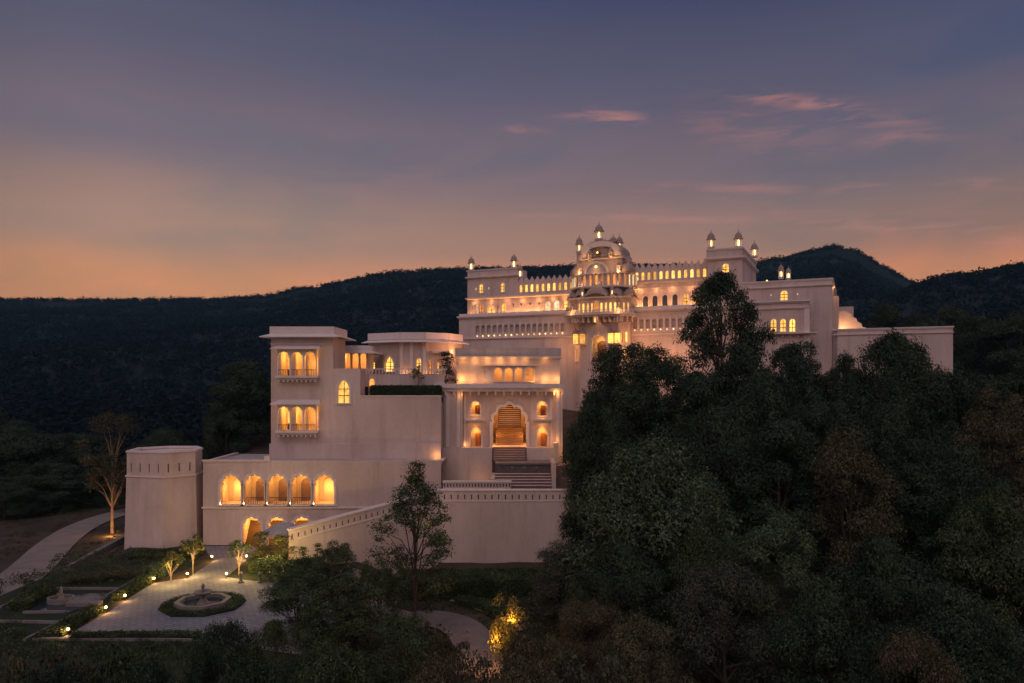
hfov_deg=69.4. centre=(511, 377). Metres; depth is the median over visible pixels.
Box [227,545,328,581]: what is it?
lawn
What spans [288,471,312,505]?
window
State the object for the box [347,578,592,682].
ground cover
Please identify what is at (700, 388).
broadleaf tree
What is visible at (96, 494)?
broadleaf tree
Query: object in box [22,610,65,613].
kerb
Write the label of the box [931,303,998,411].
broadleaf tree
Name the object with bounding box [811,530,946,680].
broadleaf tree
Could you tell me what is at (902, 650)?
brown tree
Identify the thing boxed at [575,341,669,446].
broadleaf tree
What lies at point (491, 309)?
window
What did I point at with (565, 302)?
window
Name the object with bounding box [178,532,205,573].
frangipani tree
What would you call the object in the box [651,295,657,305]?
window
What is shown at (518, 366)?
window
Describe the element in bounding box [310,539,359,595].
tree
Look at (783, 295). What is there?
window
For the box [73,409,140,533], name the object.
bare tree
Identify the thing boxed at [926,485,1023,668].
broadleaf tree
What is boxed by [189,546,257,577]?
garden path
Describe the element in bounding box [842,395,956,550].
broadleaf tree
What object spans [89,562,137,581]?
shrub
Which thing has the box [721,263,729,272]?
window
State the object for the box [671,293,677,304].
window
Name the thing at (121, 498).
broadleaf tree
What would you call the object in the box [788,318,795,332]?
window
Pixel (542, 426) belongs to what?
window
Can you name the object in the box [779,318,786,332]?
window
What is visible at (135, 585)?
hedge
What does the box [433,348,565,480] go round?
gatehouse
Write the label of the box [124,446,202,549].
corner tower
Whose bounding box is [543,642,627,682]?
shrub
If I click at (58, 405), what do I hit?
forest
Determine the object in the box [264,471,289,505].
window
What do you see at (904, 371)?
broadleaf tree
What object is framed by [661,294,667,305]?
window
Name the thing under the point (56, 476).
broadleaf tree
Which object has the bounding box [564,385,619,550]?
broadleaf tree
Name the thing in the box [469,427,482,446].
window
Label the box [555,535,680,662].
broadleaf tree
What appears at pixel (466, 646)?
shrub
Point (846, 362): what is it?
broadleaf tree
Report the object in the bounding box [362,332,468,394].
pavilion
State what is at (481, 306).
window
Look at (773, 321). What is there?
window
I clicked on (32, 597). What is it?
hedge
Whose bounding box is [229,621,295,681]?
shrub
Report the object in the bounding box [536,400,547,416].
window
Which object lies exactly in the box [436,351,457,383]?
terrace plant
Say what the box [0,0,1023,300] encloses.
sky
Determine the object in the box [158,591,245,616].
planting ring
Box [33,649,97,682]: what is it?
shrub
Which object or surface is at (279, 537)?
shrub
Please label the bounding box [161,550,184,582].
frangipani tree
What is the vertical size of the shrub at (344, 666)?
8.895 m
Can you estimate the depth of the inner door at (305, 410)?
72.10 m
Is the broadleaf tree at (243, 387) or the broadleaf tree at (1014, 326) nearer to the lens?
the broadleaf tree at (243, 387)
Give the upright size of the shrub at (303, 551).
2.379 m
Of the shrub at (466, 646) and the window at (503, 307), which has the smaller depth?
the shrub at (466, 646)
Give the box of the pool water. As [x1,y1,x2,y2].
[29,593,109,612]
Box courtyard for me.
[65,577,338,655]
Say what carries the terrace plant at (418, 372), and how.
on the residence block
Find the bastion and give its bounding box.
[832,326,953,432]
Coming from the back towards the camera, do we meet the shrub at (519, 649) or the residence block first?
the residence block
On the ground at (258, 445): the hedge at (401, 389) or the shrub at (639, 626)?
the shrub at (639, 626)
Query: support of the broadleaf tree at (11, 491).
on the ground at (258, 445)
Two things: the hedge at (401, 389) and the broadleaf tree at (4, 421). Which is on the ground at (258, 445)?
the broadleaf tree at (4, 421)
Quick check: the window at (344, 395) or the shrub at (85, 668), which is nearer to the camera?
the shrub at (85, 668)
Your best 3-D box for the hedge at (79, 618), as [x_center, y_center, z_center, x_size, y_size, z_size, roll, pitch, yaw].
[-26.503,14.657,44.624,1.524,0.662,5.637,0,0,0]
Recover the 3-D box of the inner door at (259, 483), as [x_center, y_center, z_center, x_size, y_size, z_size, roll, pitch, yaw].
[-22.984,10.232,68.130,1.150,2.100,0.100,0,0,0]
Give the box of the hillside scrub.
[0,489,131,570]
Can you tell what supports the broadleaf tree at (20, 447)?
on the ground at (258, 445)
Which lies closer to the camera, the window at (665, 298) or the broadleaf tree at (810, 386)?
the broadleaf tree at (810, 386)
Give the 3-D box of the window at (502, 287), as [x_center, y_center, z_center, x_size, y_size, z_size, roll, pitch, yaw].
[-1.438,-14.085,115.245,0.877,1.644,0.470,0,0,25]
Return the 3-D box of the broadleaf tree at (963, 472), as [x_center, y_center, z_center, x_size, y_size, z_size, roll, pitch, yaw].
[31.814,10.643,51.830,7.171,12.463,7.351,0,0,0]
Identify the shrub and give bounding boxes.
[0,645,35,682]
[8,658,88,682]
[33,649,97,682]
[54,570,95,583]
[86,635,138,682]
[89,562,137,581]
[94,655,185,682]
[134,561,168,580]
[145,646,186,682]
[180,617,251,682]
[216,651,291,682]
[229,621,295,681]
[247,531,275,562]
[249,554,287,581]
[268,533,297,558]
[273,553,319,589]
[284,634,381,682]
[296,545,309,564]
[311,559,347,585]
[312,543,322,560]
[351,555,405,645]
[366,611,437,682]
[399,647,479,682]
[400,624,465,682]
[412,631,474,681]
[460,649,504,682]
[486,592,528,660]
[488,644,559,682]
[495,632,561,682]
[528,539,591,622]
[540,597,634,682]
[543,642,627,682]
[589,610,694,682]
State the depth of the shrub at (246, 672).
32.04 m
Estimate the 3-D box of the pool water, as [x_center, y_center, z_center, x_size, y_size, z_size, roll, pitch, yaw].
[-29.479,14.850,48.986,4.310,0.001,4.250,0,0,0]
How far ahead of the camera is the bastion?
88.09 m
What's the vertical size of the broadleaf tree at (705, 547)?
9.278 m
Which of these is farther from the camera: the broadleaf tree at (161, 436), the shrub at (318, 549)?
the broadleaf tree at (161, 436)
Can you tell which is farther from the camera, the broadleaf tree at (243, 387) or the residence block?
the broadleaf tree at (243, 387)
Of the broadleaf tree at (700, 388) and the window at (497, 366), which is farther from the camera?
the window at (497, 366)
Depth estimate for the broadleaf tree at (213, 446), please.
83.47 m
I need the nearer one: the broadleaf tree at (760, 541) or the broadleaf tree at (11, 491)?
the broadleaf tree at (760, 541)
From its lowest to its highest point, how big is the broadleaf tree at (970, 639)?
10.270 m
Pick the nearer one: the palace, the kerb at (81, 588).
the kerb at (81, 588)
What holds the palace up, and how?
on the ground at (258, 445)
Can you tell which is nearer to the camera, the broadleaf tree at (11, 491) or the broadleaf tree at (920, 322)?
the broadleaf tree at (11, 491)
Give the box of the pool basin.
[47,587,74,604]
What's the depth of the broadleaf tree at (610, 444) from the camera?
61.16 m
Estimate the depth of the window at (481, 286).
116.88 m
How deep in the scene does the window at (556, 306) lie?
111.53 m
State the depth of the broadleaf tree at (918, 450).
52.72 m
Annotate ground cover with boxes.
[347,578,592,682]
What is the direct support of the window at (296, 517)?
in the arcade building
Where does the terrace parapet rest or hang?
on the terrace paving
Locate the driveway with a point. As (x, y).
(476, 635)
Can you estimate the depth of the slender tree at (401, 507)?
49.69 m
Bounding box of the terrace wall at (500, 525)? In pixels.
[440,489,596,562]
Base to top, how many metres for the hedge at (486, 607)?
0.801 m
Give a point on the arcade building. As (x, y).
(240, 491)
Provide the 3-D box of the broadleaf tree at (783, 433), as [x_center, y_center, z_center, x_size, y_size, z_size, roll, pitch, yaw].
[20.873,9.195,57.682,9.929,12.480,9.233,0,0,-35]
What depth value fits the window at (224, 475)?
65.94 m
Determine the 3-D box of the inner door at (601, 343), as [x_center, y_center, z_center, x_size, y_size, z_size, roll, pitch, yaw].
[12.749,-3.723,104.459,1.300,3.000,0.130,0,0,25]
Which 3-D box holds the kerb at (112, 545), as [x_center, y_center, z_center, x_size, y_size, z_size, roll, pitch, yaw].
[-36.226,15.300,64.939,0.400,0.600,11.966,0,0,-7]
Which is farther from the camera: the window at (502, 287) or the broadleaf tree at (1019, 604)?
the window at (502, 287)
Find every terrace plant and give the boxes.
[409,365,424,385]
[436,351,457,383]
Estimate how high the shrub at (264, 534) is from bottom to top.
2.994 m
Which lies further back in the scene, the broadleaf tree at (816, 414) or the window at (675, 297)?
the window at (675, 297)
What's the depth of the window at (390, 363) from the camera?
80.41 m
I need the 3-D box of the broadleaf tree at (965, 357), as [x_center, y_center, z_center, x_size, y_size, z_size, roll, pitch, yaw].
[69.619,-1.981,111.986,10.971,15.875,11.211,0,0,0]
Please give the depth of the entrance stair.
69.25 m
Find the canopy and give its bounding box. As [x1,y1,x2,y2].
[257,523,296,551]
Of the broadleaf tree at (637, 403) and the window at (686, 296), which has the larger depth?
the window at (686, 296)
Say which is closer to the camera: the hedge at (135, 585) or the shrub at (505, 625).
the shrub at (505, 625)
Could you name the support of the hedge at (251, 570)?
on the lawn at (244, 566)
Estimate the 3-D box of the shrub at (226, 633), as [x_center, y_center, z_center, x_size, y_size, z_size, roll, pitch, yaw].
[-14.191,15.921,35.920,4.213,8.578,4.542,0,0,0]
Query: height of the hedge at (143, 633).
0.607 m
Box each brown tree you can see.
[806,422,907,571]
[871,619,966,682]
[945,382,1023,522]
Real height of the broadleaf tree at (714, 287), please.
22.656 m
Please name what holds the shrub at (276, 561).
on the ground at (258, 445)
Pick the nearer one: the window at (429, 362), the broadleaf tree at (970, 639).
the broadleaf tree at (970, 639)
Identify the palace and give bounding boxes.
[457,224,865,427]
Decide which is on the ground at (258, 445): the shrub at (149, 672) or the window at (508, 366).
the shrub at (149, 672)
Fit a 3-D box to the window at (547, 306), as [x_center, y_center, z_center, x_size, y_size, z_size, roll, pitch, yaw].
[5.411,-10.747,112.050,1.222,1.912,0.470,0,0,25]
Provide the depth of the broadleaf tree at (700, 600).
41.30 m
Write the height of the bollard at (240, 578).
0.800 m
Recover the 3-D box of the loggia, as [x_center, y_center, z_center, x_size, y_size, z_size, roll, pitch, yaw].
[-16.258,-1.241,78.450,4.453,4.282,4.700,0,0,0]
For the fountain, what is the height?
1.480 m
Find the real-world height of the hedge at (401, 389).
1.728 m
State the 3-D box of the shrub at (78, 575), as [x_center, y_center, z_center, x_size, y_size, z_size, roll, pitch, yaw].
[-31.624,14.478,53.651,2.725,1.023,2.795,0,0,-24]
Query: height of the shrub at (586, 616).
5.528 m
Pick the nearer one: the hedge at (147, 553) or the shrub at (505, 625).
the shrub at (505, 625)
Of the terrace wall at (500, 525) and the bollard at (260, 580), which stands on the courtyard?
the bollard at (260, 580)
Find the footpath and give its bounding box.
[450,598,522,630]
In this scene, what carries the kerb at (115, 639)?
on the ground at (258, 445)
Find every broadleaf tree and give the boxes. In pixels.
[0,409,48,467]
[0,422,81,488]
[0,481,42,518]
[3,487,77,513]
[7,462,91,510]
[18,432,121,483]
[55,477,109,507]
[104,469,126,505]
[125,427,204,470]
[200,403,251,459]
[201,359,270,449]
[255,564,330,639]
[289,571,392,682]
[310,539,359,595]
[550,431,757,609]
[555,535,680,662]
[557,401,635,542]
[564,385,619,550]
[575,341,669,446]
[621,341,703,436]
[638,515,761,666]
[643,373,729,494]
[655,400,783,552]
[661,558,791,682]
[672,268,779,403]
[686,338,788,495]
[716,363,822,529]
[719,416,839,573]
[720,507,840,682]
[759,578,907,682]
[767,339,842,441]
[788,398,875,547]
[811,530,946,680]
[817,348,870,512]
[825,326,963,496]
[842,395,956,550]
[847,436,990,583]
[862,301,902,327]
[882,577,1023,682]
[899,311,945,326]
[905,440,1021,592]
[922,369,1005,481]
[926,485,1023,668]
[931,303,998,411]
[947,313,1015,407]
[966,309,1023,400]
[971,348,1023,464]
[983,520,1023,623]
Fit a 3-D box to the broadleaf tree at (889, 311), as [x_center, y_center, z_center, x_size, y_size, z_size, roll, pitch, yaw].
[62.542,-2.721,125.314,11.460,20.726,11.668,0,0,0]
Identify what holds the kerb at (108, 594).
on the ground at (258, 445)
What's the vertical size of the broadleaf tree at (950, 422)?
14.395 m
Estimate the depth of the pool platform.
48.09 m
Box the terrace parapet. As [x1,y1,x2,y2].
[442,480,511,488]
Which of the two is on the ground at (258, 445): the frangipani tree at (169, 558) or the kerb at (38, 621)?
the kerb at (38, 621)
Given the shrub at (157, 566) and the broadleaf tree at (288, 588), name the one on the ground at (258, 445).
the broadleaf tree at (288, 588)
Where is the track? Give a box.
[0,508,124,602]
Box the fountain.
[174,583,231,610]
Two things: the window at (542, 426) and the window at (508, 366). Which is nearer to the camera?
the window at (542, 426)
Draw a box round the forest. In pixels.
[0,243,1023,491]
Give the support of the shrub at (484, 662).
on the ground at (258, 445)
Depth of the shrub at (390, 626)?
37.26 m
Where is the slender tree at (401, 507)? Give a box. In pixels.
[363,459,463,631]
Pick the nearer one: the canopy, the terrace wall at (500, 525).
the canopy
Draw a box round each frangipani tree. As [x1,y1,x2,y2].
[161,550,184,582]
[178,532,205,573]
[226,539,251,574]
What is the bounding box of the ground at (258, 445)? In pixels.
[0,409,1023,682]
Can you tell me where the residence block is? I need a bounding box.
[259,327,446,458]
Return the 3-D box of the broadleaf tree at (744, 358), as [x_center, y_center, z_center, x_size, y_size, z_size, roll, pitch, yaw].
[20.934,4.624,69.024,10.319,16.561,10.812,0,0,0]
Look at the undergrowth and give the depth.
51.98 m
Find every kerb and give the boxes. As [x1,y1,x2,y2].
[0,587,119,607]
[0,619,57,623]
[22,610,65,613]
[23,616,68,640]
[32,637,192,641]
[64,535,124,570]
[105,579,133,596]
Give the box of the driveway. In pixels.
[327,567,503,682]
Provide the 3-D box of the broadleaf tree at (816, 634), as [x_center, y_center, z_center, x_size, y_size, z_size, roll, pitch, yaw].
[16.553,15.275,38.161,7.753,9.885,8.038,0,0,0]
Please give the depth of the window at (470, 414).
72.43 m
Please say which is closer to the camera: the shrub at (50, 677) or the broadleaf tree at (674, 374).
the shrub at (50, 677)
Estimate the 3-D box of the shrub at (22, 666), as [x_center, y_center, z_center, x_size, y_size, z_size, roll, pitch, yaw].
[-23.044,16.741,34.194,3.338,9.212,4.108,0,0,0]
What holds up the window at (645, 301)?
in the palace
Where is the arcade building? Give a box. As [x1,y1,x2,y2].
[201,452,446,544]
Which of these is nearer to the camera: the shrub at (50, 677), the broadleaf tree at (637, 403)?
the shrub at (50, 677)
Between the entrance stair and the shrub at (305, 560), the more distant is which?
the entrance stair
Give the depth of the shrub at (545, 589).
51.06 m
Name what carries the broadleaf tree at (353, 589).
on the ground at (258, 445)
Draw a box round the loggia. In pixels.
[345,345,382,386]
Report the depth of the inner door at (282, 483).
68.08 m
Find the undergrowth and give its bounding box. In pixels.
[0,459,1023,682]
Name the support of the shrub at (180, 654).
on the ground at (258, 445)
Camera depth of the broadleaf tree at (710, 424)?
57.96 m
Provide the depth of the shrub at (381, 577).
47.82 m
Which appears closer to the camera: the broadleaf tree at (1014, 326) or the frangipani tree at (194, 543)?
the frangipani tree at (194, 543)
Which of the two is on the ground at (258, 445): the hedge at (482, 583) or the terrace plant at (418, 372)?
the hedge at (482, 583)
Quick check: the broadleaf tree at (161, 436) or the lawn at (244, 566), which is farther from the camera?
the broadleaf tree at (161, 436)
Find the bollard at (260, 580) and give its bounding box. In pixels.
[257,572,262,582]
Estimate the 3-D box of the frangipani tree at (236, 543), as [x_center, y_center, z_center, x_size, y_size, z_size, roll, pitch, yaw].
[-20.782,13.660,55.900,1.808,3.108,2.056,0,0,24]
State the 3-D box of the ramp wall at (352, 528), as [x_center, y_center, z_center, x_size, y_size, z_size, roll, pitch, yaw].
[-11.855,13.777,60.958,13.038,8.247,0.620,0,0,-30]
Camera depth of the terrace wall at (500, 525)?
64.00 m
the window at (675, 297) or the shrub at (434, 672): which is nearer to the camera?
the shrub at (434, 672)
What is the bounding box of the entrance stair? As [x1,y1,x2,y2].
[491,442,570,488]
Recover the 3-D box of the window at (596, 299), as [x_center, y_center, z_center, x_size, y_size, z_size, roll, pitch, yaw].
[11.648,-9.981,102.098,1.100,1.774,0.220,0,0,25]
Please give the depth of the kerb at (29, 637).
42.29 m
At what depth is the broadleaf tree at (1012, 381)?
70.80 m
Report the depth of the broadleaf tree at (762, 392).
62.20 m
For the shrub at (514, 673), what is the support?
on the ground at (258, 445)
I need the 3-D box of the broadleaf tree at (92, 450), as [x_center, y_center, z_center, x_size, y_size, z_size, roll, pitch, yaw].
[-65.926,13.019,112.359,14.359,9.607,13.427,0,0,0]
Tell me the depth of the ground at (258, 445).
67.46 m
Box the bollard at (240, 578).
[238,572,243,582]
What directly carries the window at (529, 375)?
in the gatehouse
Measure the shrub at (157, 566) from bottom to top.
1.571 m
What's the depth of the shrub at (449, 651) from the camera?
40.39 m
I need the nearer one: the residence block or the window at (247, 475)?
the window at (247, 475)
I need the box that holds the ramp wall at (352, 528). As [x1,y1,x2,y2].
[287,489,440,573]
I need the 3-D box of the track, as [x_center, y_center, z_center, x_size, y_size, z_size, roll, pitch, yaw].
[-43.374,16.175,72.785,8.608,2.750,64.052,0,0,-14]
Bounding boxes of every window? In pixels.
[217,471,242,505]
[240,471,265,505]
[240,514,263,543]
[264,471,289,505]
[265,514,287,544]
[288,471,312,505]
[291,514,312,523]
[311,471,336,505]
[335,378,351,403]
[383,355,394,372]
[416,358,421,371]
[428,359,432,373]
[469,400,481,415]
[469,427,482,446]
[478,284,483,293]
[478,303,483,312]
[487,305,494,312]
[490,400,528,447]
[492,366,502,381]
[500,282,504,292]
[501,303,505,311]
[503,366,513,381]
[513,366,523,381]
[524,366,534,381]
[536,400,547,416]
[536,426,548,446]
[544,301,550,310]
[553,300,559,309]
[563,299,567,309]
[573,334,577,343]
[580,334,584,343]
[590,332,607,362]
[592,299,599,311]
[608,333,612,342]
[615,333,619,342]
[642,295,648,305]
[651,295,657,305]
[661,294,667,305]
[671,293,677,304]
[683,293,688,304]
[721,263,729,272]
[770,318,776,331]
[779,290,787,299]
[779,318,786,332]
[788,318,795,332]
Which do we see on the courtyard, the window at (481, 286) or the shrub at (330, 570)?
the shrub at (330, 570)
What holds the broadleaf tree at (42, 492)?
on the ground at (258, 445)
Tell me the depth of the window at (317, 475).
65.94 m
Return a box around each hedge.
[5,582,57,610]
[32,603,104,640]
[68,629,202,640]
[109,570,153,601]
[127,547,204,559]
[248,556,321,574]
[369,384,441,398]
[383,566,561,602]
[453,592,505,620]
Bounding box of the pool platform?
[65,600,102,606]
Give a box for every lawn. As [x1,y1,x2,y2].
[0,552,339,682]
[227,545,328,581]
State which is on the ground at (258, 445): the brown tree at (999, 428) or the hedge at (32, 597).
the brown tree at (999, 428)
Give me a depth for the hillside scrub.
83.57 m
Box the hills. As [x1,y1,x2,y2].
[0,247,1023,456]
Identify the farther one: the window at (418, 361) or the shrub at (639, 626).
the window at (418, 361)

